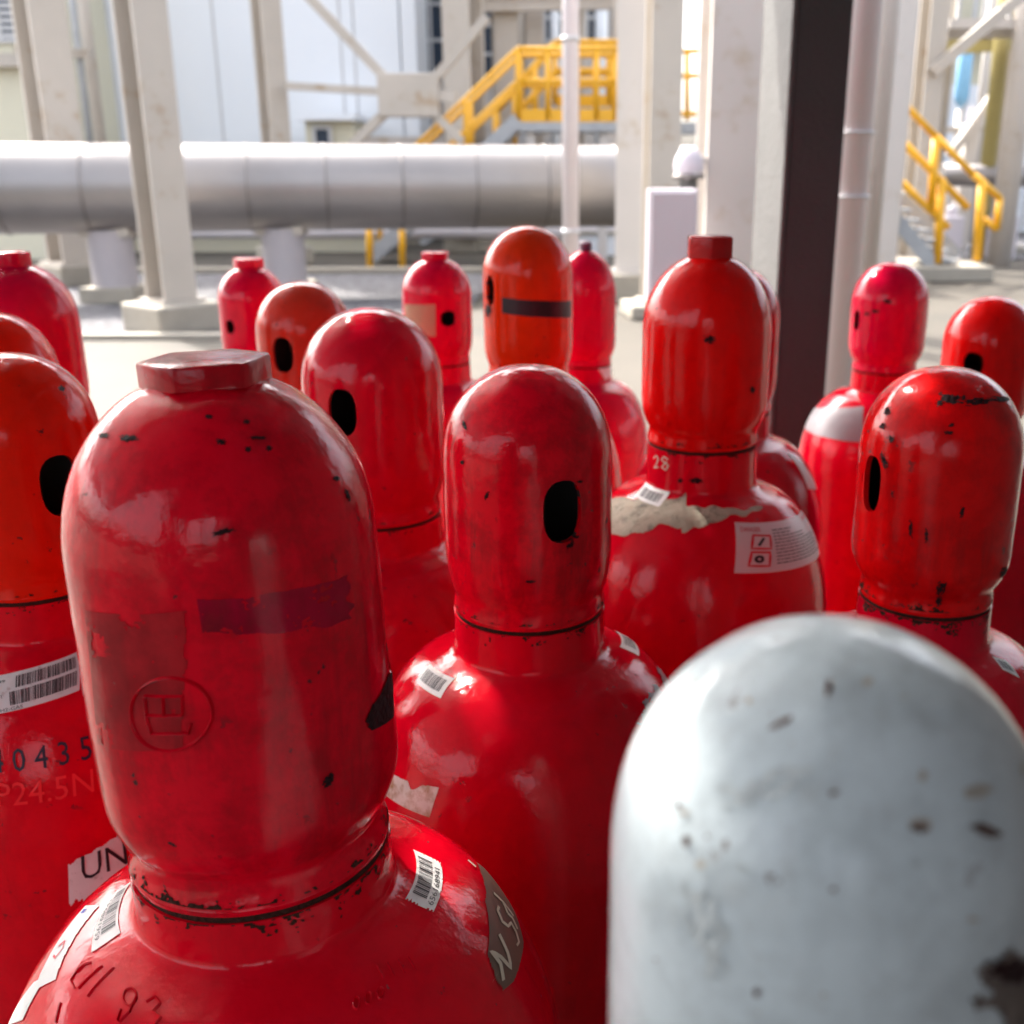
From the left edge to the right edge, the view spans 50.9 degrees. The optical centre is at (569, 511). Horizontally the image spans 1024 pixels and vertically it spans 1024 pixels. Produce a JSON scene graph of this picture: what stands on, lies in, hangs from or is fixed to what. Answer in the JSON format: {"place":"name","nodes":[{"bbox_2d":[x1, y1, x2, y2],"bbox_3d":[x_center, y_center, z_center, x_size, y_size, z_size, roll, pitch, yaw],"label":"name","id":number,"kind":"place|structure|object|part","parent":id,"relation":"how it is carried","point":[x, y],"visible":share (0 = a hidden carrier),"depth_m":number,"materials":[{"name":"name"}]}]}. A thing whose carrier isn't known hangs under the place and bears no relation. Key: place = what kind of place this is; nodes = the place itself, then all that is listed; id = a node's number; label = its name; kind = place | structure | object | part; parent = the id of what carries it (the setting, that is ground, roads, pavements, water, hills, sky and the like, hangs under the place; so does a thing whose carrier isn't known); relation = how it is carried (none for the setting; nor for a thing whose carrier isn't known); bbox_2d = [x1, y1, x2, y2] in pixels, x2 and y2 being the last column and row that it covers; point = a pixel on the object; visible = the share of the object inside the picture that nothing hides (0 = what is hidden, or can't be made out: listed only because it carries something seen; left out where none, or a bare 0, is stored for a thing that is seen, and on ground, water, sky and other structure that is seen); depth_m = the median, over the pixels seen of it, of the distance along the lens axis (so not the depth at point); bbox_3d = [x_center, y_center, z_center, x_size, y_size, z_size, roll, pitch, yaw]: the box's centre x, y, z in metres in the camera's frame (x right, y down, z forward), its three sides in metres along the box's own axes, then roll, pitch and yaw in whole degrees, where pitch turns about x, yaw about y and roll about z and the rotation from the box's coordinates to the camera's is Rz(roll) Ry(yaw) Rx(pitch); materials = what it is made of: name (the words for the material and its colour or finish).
{"place":"outdoors","nodes":[
{"label":"outdoors","id":0,"kind":"place"},
{"bbox_2d":[0,234,46,258],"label":"wall","id":1,"kind":"structure","parent":0,"point":[33,245],"depth_m":19.93,"materials":[{"name":"concrete"}]},
{"bbox_2d":[134,239,376,251],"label":"wall","id":2,"kind":"structure","parent":0,"point":[251,245],"depth_m":21.79,"materials":[{"name":"concrete"}]},
{"bbox_2d":[104,0,433,244],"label":"plant building","id":3,"kind":"structure","parent":0,"point":[214,66],"depth_m":23.03,"materials":[{"name":"metal"}]},
{"bbox_2d":[32,231,1023,430],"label":"ground","id":4,"kind":"structure","parent":0,"point":[112,373],"depth_m":10.99,"materials":[{"name":"concrete"}]},
{"bbox_2d":[0,312,58,364],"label":"gas cylinder","id":5,"kind":"object","parent":4,"relation":"on","point":[17,334],"visible":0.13,"depth_m":0.95,"materials":[{"name":"red metal"}]},
{"bbox_2d":[0,250,89,394],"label":"gas cylinder","id":6,"kind":"object","parent":4,"relation":"on","point":[41,300],"visible":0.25,"depth_m":1.15,"materials":[{"name":"red metal"}]},
{"bbox_2d":[0,0,120,142],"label":"cream building","id":7,"kind":"structure","parent":4,"relation":"on","point":[13,125],"depth_m":20.80,"materials":[{"name":"beige concrete"}]},
{"bbox_2d":[0,0,15,42],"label":"window","id":8,"kind":"structure","parent":7,"relation":"in","point":[7,35],"depth_m":20.11,"materials":[{"name":"white glass"}]},
{"bbox_2d":[0,352,129,1023],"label":"gas cylinder","id":9,"kind":"object","parent":4,"relation":"on","point":[64,852],"visible":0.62,"depth_m":0.69,"materials":[{"name":"red metal"}]},
{"bbox_2d":[68,0,93,142],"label":"riser pipe","id":10,"kind":"object","parent":4,"relation":"on","point":[81,71],"visible":0.49,"depth_m":19.00,"materials":[{"name":"grey metal"}]},
{"bbox_2d":[12,46,93,57],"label":"steel beam","id":11,"kind":"structure","parent":10,"relation":"attached to","point":[82,53],"depth_m":18.76,"materials":[{"name":"beige metal"}]},
{"bbox_2d":[77,0,106,142],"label":"riser pipe","id":12,"kind":"object","parent":4,"relation":"on","point":[92,72],"visible":0.49,"depth_m":19.62,"materials":[{"name":"grey metal"}]},
{"bbox_2d":[217,257,280,350],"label":"gas cylinder","id":13,"kind":"object","parent":4,"relation":"on","point":[248,286],"visible":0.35,"depth_m":1.77,"materials":[{"name":"red metal"}]},
{"bbox_2d":[67,274,482,331],"bbox_3d":[-15.600,-2.744,13.925,28.800,0.062,6.800,0,18,0],"label":"gravel bed","id":14,"kind":"object","parent":4,"relation":"on","point":[352,291],"depth_m":14.42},
{"bbox_2d":[9,0,92,286],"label":"steel column","id":15,"kind":"structure","parent":14,"relation":"on","point":[44,51],"depth_m":14.72,"materials":[{"name":"white metal"}]},
{"bbox_2d":[79,228,145,303],"bbox_3d":[-5.737,-3.126,13.495,0.680,0.950,0.680,0,18,0],"label":"pipe support","id":16,"kind":"object","parent":14,"relation":"on","point":[113,265],"visible":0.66,"depth_m":13.28,"materials":[{"name":"metal"}]},
{"bbox_2d":[0,142,695,234],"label":"insulated pipe","id":17,"kind":"object","parent":16,"relation":"on","point":[55,188],"visible":0.59,"depth_m":13.40,"materials":[{"name":"metal"}]},
{"bbox_2d":[111,0,219,331],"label":"steel column","id":18,"kind":"structure","parent":14,"relation":"on","point":[171,301],"depth_m":10.61,"materials":[{"name":"white metal"}]},
{"bbox_2d":[255,226,317,284],"bbox_3d":[-3.709,-3.274,13.960,0.680,0.950,0.680,0,18,0],"label":"pipe support","id":19,"kind":"object","parent":14,"relation":"on","point":[283,253],"visible":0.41,"depth_m":13.72,"materials":[{"name":"metal"}]},
{"bbox_2d":[249,0,313,263],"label":"steel column","id":20,"kind":"structure","parent":4,"relation":"on","point":[269,56],"depth_m":18.03,"materials":[{"name":"beige metal"}]},
{"bbox_2d":[284,0,490,144],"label":"cross bracing","id":21,"kind":"object","parent":20,"relation":"attached to","point":[411,95],"visible":0.97,"depth_m":17.81,"materials":[{"name":"beige paint"}]},
{"bbox_2d":[82,267,482,340],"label":"gravel kerb","id":22,"kind":"structure","parent":4,"relation":"on","point":[151,336],"depth_m":10.64,"materials":[{"name":"concrete"}]},
{"bbox_2d":[8,349,558,1023],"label":"gas cylinder","id":23,"kind":"object","parent":4,"relation":"on","point":[222,573],"visible":1,"depth_m":0.41,"materials":[{"name":"red metal"}]},
{"bbox_2d":[255,281,346,391],"bbox_3d":[-0.312,0.435,1.469,0.237,1.475,0.237,0,18,0],"label":"gas cylinder","id":24,"kind":"object","parent":4,"relation":"on","point":[292,318],"visible":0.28,"depth_m":1.22,"materials":[{"name":"red metal"}]},
{"bbox_2d":[296,114,369,143],"bbox_3d":[-4.858,-6.911,22.567,1.153,2.646,1.800,0,18,0],"label":"kiosk","id":25,"kind":"object","parent":4,"relation":"on","point":[333,128],"visible":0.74,"depth_m":21.66,"materials":[{"name":"beige concrete"}]},
{"bbox_2d":[311,125,332,143],"bbox_3d":[-4.995,-7.586,21.671,0.396,0.410,0.073,0,18,0],"label":"window","id":26,"kind":"structure","parent":25,"relation":"in","point":[321,134],"depth_m":21.65,"materials":[{"name":"grey glass"}]},
{"bbox_2d":[366,230,372,266],"bbox_3d":[-3.357,-4.527,17.869,0.240,0.964,0.240,0,18,0],"label":"guard post","id":27,"kind":"object","parent":4,"relation":"on","point":[369,248],"visible":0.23,"depth_m":17.87,"materials":[{"name":"yellow metal"}]},
{"bbox_2d":[301,307,454,681],"bbox_3d":[-0.173,0.532,1.149,0.237,1.485,0.237,0,18,0],"label":"gas cylinder","id":28,"kind":"object","parent":4,"relation":"on","point":[371,383],"visible":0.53,"depth_m":0.91,"materials":[{"name":"red metal"}]},
{"bbox_2d":[399,229,405,266],"bbox_3d":[-2.810,-4.527,17.869,0.240,0.964,0.240,0,18,0],"label":"guard post","id":29,"kind":"object","parent":4,"relation":"on","point":[402,256],"visible":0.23,"depth_m":17.87,"materials":[{"name":"yellow metal"}]},
{"bbox_2d":[402,251,475,496],"bbox_3d":[-0.211,0.294,1.907,0.237,1.476,0.237,0,18,0],"label":"gas cylinder","id":30,"kind":"object","parent":4,"relation":"on","point":[436,299],"visible":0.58,"depth_m":1.67,"materials":[{"name":"red metal"}]},
{"bbox_2d":[441,0,492,253],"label":"steel column","id":31,"kind":"structure","parent":4,"relation":"on","point":[464,75],"depth_m":20.64,"materials":[{"name":"beige metal"}]},
{"bbox_2d":[361,137,445,144],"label":"steel beam","id":32,"kind":"structure","parent":31,"relation":"attached to","point":[399,140],"depth_m":21.47,"materials":[{"name":"metal"}]},
{"bbox_2d":[372,46,616,261],"bbox_3d":[-1.379,-6.256,18.997,4.436,3.568,1.100,0,18,0],"label":"metal stair","id":33,"kind":"object","parent":4,"relation":"on","point":[531,123],"visible":0.5,"depth_m":18.34,"materials":[{"name":"yellow metal"}]},
{"bbox_2d":[491,12,517,240],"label":"steel column","id":34,"kind":"structure","parent":4,"relation":"on","point":[504,34],"depth_m":21.93,"materials":[{"name":"beige metal"}]},
{"bbox_2d":[483,0,612,11],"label":"steel beam","id":35,"kind":"structure","parent":34,"relation":"attached to","point":[524,5],"depth_m":21.45,"materials":[{"name":"beige metal"}]},
{"bbox_2d":[426,0,612,145],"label":"building","id":36,"kind":"structure","parent":4,"relation":"on","point":[434,35],"depth_m":25.75,"materials":[{"name":"paint"}]},
{"bbox_2d":[426,0,442,72],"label":"window","id":37,"kind":"structure","parent":36,"relation":"in","point":[434,17],"depth_m":25.69,"materials":[{"name":"black glass"}]},
{"bbox_2d":[484,12,492,82],"bbox_3d":[-1.938,-11.619,25.632,0.374,2.536,0.073,0,18,0],"label":"window","id":38,"kind":"structure","parent":36,"relation":"in","point":[488,29],"depth_m":25.78,"materials":[{"name":"grey glass"}]},
{"bbox_2d":[543,11,561,42],"bbox_3d":[-0.376,-12.041,25.498,0.518,1.649,0.073,0,18,0],"label":"window","id":39,"kind":"structure","parent":36,"relation":"in","point":[546,14],"depth_m":25.63,"materials":[{"name":"grey glass"}]},
{"bbox_2d":[585,10,608,38],"bbox_3d":[0.646,-12.041,25.498,0.577,1.649,0.073,0,18,0],"label":"window","id":40,"kind":"structure","parent":36,"relation":"in","point":[589,15],"depth_m":25.62,"materials":[{"name":"grey glass"}]},
{"bbox_2d":[517,12,523,73],"bbox_3d":[-1.104,-10.039,23.563,0.320,8.000,0.320,0,18,0],"label":"riser pipe","id":41,"kind":"object","parent":4,"relation":"on","point":[520,26],"depth_m":23.27,"materials":[{"name":"grey metal"}]},
{"bbox_2d":[384,363,668,1023],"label":"gas cylinder","id":42,"kind":"object","parent":4,"relation":"on","point":[528,688],"visible":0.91,"depth_m":0.67,"materials":[{"name":"red metal"}]},
{"bbox_2d":[439,225,620,530],"bbox_3d":[-0.052,0.384,1.533,0.237,1.534,0.237,0,18,0],"label":"gas cylinder","id":43,"kind":"object","parent":4,"relation":"on","point":[527,291],"visible":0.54,"depth_m":1.28,"materials":[{"name":"orange metal"}]},
{"bbox_2d":[523,11,543,144],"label":"steel column","id":44,"kind":"structure","parent":4,"relation":"on","point":[533,32],"depth_m":22.40,"materials":[{"name":"beige metal"}]},
{"bbox_2d":[492,39,617,242],"bbox_3d":[-0.230,-7.179,21.274,2.592,3.942,1.000,0,18,0],"label":"metal stair","id":45,"kind":"object","parent":4,"relation":"on","point":[586,101],"visible":0.39,"depth_m":20.55,"materials":[{"name":"yellow metal"}]},
{"bbox_2d":[550,11,559,144],"bbox_3d":[-0.339,-10.343,24.516,0.200,8.000,0.200,0,18,0],"label":"riser pipe","id":46,"kind":"object","parent":4,"relation":"on","point":[554,35],"visible":0.21,"depth_m":24.29,"materials":[{"name":"white metal"}]},
{"bbox_2d":[561,0,579,256],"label":"conduit","id":47,"kind":"object","parent":4,"relation":"on","point":[570,38],"visible":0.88,"depth_m":6.74,"materials":[{"name":"white metal"}]},
{"bbox_2d":[579,11,584,145],"bbox_3d":[0.238,-9.583,22.134,0.140,8.000,0.140,0,18,0],"label":"riser pipe","id":48,"kind":"object","parent":4,"relation":"on","point":[582,36],"depth_m":22.05,"materials":[{"name":"grey metal"}]},
{"bbox_2d":[579,231,614,254],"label":"wall","id":49,"kind":"structure","parent":4,"relation":"on","point":[591,237],"depth_m":20.88,"materials":[{"name":"concrete"}]},
{"bbox_2d":[133,227,614,238],"bbox_3d":[-4.547,-5.521,21.174,11.381,0.265,0.260,0,18,0],"label":"service pipe","id":50,"kind":"object","parent":49,"relation":"on","point":[485,233],"visible":0.2,"depth_m":21.08,"materials":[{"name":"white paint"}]},
{"bbox_2d":[594,10,607,145],"bbox_3d":[0.723,-10.434,24.802,0.280,8.000,0.280,0,18,0],"label":"riser pipe","id":51,"kind":"object","parent":4,"relation":"on","point":[601,20],"visible":0.17,"depth_m":24.51,"materials":[{"name":"white metal"}]},
{"bbox_2d":[568,241,647,483],"bbox_3d":[0.028,0.225,2.124,0.237,1.477,0.237,0,18,0],"label":"gas cylinder","id":52,"kind":"object","parent":4,"relation":"on","point":[593,320],"visible":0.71,"depth_m":1.91,"materials":[{"name":"red metal"}]},
{"bbox_2d":[612,0,617,145],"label":"riser pipe","id":53,"kind":"object","parent":4,"relation":"on","point":[615,22],"depth_m":21.03,"materials":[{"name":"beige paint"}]},
{"bbox_2d":[611,0,645,303],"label":"steel column","id":54,"kind":"structure","parent":4,"relation":"on","point":[626,271],"depth_m":12.97,"materials":[{"name":"metal"}]},
{"bbox_2d":[620,0,684,320],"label":"steel column","id":55,"kind":"structure","parent":4,"relation":"on","point":[664,40],"depth_m":11.49,"materials":[{"name":"white metal"}]},
{"bbox_2d":[644,188,697,299],"bbox_3d":[0.520,-0.923,5.678,0.247,1.506,0.220,0,18,0],"label":"electrical cabinet","id":56,"kind":"object","parent":4,"relation":"on","point":[671,219],"visible":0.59,"depth_m":5.41,"materials":[{"name":"metal"}]},
{"bbox_3d":[0.520,-1.347,5.437,0.223,0.521,0.019,0,18,0],"label":"door","id":57,"kind":"part","parent":56,"relation":"part of","materials":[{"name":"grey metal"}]},
{"bbox_2d":[681,48,698,134],"bbox_3d":[2.197,-6.926,20.830,1.200,3.729,1.100,0,18,0],"label":"guard rail","id":58,"kind":"object","parent":4,"relation":"on","point":[688,128],"visible":0.3,"depth_m":20.06,"materials":[{"name":"metal"}]},
{"bbox_2d":[604,234,826,680],"bbox_3d":[0.118,0.504,1.136,0.237,1.546,0.237,0,18,0],"label":"gas cylinder","id":59,"kind":"object","parent":4,"relation":"on","point":[713,540],"visible":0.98,"depth_m":0.90,"materials":[{"name":"red metal"}]},
{"bbox_2d":[634,269,821,548],"bbox_3d":[0.186,0.433,1.444,0.237,1.494,0.237,0,18,0],"label":"gas cylinder","id":60,"kind":"object","parent":4,"relation":"on","point":[782,465],"visible":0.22,"depth_m":1.23,"materials":[{"name":"red metal"}]},
{"bbox_2d":[696,0,763,268],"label":"steel column","id":61,"kind":"structure","parent":4,"relation":"on","point":[730,56],"depth_m":5.69,"materials":[{"name":"metal"}]},
{"bbox_2d":[673,146,705,188],"bbox_3d":[0.694,-1.814,5.729,0.292,0.260,0.169,-3,18,-8],"label":"warning lamp","id":62,"kind":"object","parent":61,"relation":"attached to","point":[690,161],"visible":0.88,"depth_m":5.66,"materials":[{"name":"white plastic"}]},
{"bbox_2d":[751,0,853,449],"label":"steel post","id":63,"kind":"object","parent":4,"relation":"on","point":[804,76],"visible":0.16,"depth_m":2.13,"materials":[{"name":"metal"}]},
{"bbox_2d":[608,614,1023,1023],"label":"gas cylinder","id":64,"kind":"object","parent":4,"relation":"on","point":[817,818],"visible":1,"depth_m":0.19,"materials":[{"name":"white metal"}]},
{"bbox_2d":[825,0,883,396],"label":"downpipe","id":65,"kind":"object","parent":4,"relation":"on","point":[859,133],"visible":0.57,"depth_m":4.33,"materials":[{"name":"white metal"}]},
{"bbox_2d":[798,262,928,613],"bbox_3d":[0.471,0.337,1.784,0.236,1.470,0.237,0,18,0],"label":"gas cylinder","id":66,"kind":"object","parent":4,"relation":"on","point":[889,310],"visible":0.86,"depth_m":1.57,"materials":[{"name":"red metal"}]},
{"bbox_2d":[861,0,899,275],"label":"thin downpipe","id":67,"kind":"object","parent":4,"relation":"on","point":[887,58],"depth_m":5.81,"materials":[{"name":"metal"}]},
{"bbox_2d":[878,0,918,263],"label":"steel column","id":68,"kind":"structure","parent":4,"relation":"on","point":[907,26],"depth_m":8.40,"materials":[{"name":"metal"}]},
{"bbox_2d":[895,0,919,261],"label":"riser pipe","id":69,"kind":"object","parent":4,"relation":"on","point":[907,129],"depth_m":15.03,"materials":[{"name":"grey metal"}]},
{"bbox_2d":[897,2,919,252],"bbox_3d":[5.991,-8.367,18.323,0.200,8.000,0.200,0,18,0],"label":"riser pipe","id":70,"kind":"object","parent":4,"relation":"on","point":[910,103],"depth_m":18.60,"materials":[{"name":"metal"}]},
{"bbox_2d":[896,0,951,257],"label":"steel column","id":71,"kind":"structure","parent":4,"relation":"on","point":[931,47],"depth_m":17.28,"materials":[{"name":"beige metal"}]},
{"bbox_2d":[929,0,1023,76],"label":"diagonal brace","id":72,"kind":"object","parent":71,"relation":"attached to","point":[1004,10],"visible":1,"depth_m":16.86,"materials":[{"name":"beige paint"}]},
{"bbox_2d":[840,365,1023,737],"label":"gas cylinder","id":73,"kind":"object","parent":4,"relation":"on","point":[940,467],"visible":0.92,"depth_m":0.73,"materials":[{"name":"red metal"}]},
{"bbox_2d":[896,105,1003,281],"bbox_3d":[5.456,-4.944,16.319,1.891,2.698,1.700,0,18,0],"label":"metal stair","id":74,"kind":"object","parent":4,"relation":"on","point":[930,264],"visible":0.81,"depth_m":15.89,"materials":[{"name":"yellow metal"}]},
{"bbox_2d":[942,204,964,258],"bbox_3d":[6.947,-5.107,19.627,0.338,0.996,0.500,0,18,0],"label":"pump unit","id":75,"kind":"object","parent":4,"relation":"on","point":[955,230],"visible":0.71,"depth_m":19.39,"materials":[{"name":"grey metal"}]},
{"bbox_2d":[948,0,1014,38],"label":"pipe rack","id":76,"kind":"object","parent":4,"relation":"on","point":[960,28],"visible":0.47,"depth_m":17.43,"materials":[{"name":"metal"}]},
{"bbox_2d":[940,296,1023,647],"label":"gas cylinder","id":77,"kind":"object","parent":4,"relation":"on","point":[984,335],"visible":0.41,"depth_m":1.31,"materials":[{"name":"red metal"}]},
{"bbox_2d":[943,0,1023,230],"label":"hall","id":78,"kind":"structure","parent":4,"relation":"on","point":[971,8],"depth_m":28.12,"materials":[{"name":"white"}]},
{"bbox_2d":[961,235,1023,258],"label":"gravel patch","id":79,"kind":"object","parent":4,"relation":"on","point":[965,253],"depth_m":21.79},
{"bbox_2d":[927,0,956,245],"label":"riser pipe","id":80,"kind":"object","parent":79,"relation":"on","point":[945,101],"depth_m":20.49,"materials":[{"name":"grey metal"}]},
{"bbox_2d":[945,54,973,214],"bbox_3d":[8.183,-7.682,22.741,0.300,4.009,0.300,0,18,0],"label":"blue vessel","id":81,"kind":"object","parent":79,"relation":"on","point":[963,79],"visible":0.57,"depth_m":22.27,"materials":[{"name":"paint"}]},
{"bbox_2d":[946,126,983,132],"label":"steel beam","id":82,"kind":"structure","parent":81,"relation":"attached to","point":[954,129],"depth_m":22.54,"materials":[{"name":"white metal"}]},
{"bbox_2d":[952,106,979,248],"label":"wall","id":83,"kind":"structure","parent":79,"relation":"on","point":[967,153],"depth_m":22.02,"materials":[{"name":"paint"}]},
{"bbox_2d":[945,95,987,158],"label":"steel beam","id":84,"kind":"structure","parent":83,"relation":"attached to","point":[968,130],"depth_m":21.60,"materials":[{"name":"metal"}]},
{"bbox_2d":[967,0,997,242],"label":"riser pipe","id":85,"kind":"object","parent":79,"relation":"on","point":[985,67],"visible":0.32,"depth_m":23.26,"materials":[{"name":"metal"}]},
{"bbox_2d":[970,0,1013,256],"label":"riser pipe","id":86,"kind":"object","parent":79,"relation":"on","point":[996,87],"visible":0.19,"depth_m":19.60,"materials":[{"name":"yellow metal"}]},
{"bbox_2d":[938,164,1023,186],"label":"pipe","id":87,"kind":"object","parent":86,"relation":"attached to","point":[956,175],"visible":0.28,"depth_m":19.87,"materials":[{"name":"metal"}]},
{"bbox_2d":[986,2,1023,266],"bbox_3d":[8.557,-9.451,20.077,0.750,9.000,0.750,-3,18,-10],"label":"steel column","id":88,"kind":"structure","parent":79,"relation":"on","point":[1019,250],"depth_m":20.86,"materials":[{"name":"beige metal"}]},
{"bbox_2d":[947,39,1011,53],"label":"steel beam","id":89,"kind":"structure","parent":88,"relation":"attached to","point":[982,45],"depth_m":19.83,"materials":[{"name":"metal"}]},
{"bbox_2d":[984,215,1018,259],"bbox_3d":[8.055,-5.207,20.014,0.408,0.952,0.500,0,18,0],"label":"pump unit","id":90,"kind":"object","parent":4,"relation":"on","point":[988,235],"visible":0.2,"depth_m":19.91,"materials":[{"name":"grey metal"}]},
{"bbox_2d":[681,0,699,145],"label":"sky","id":91,"kind":"structure","parent":0,"point":[692,7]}
]}

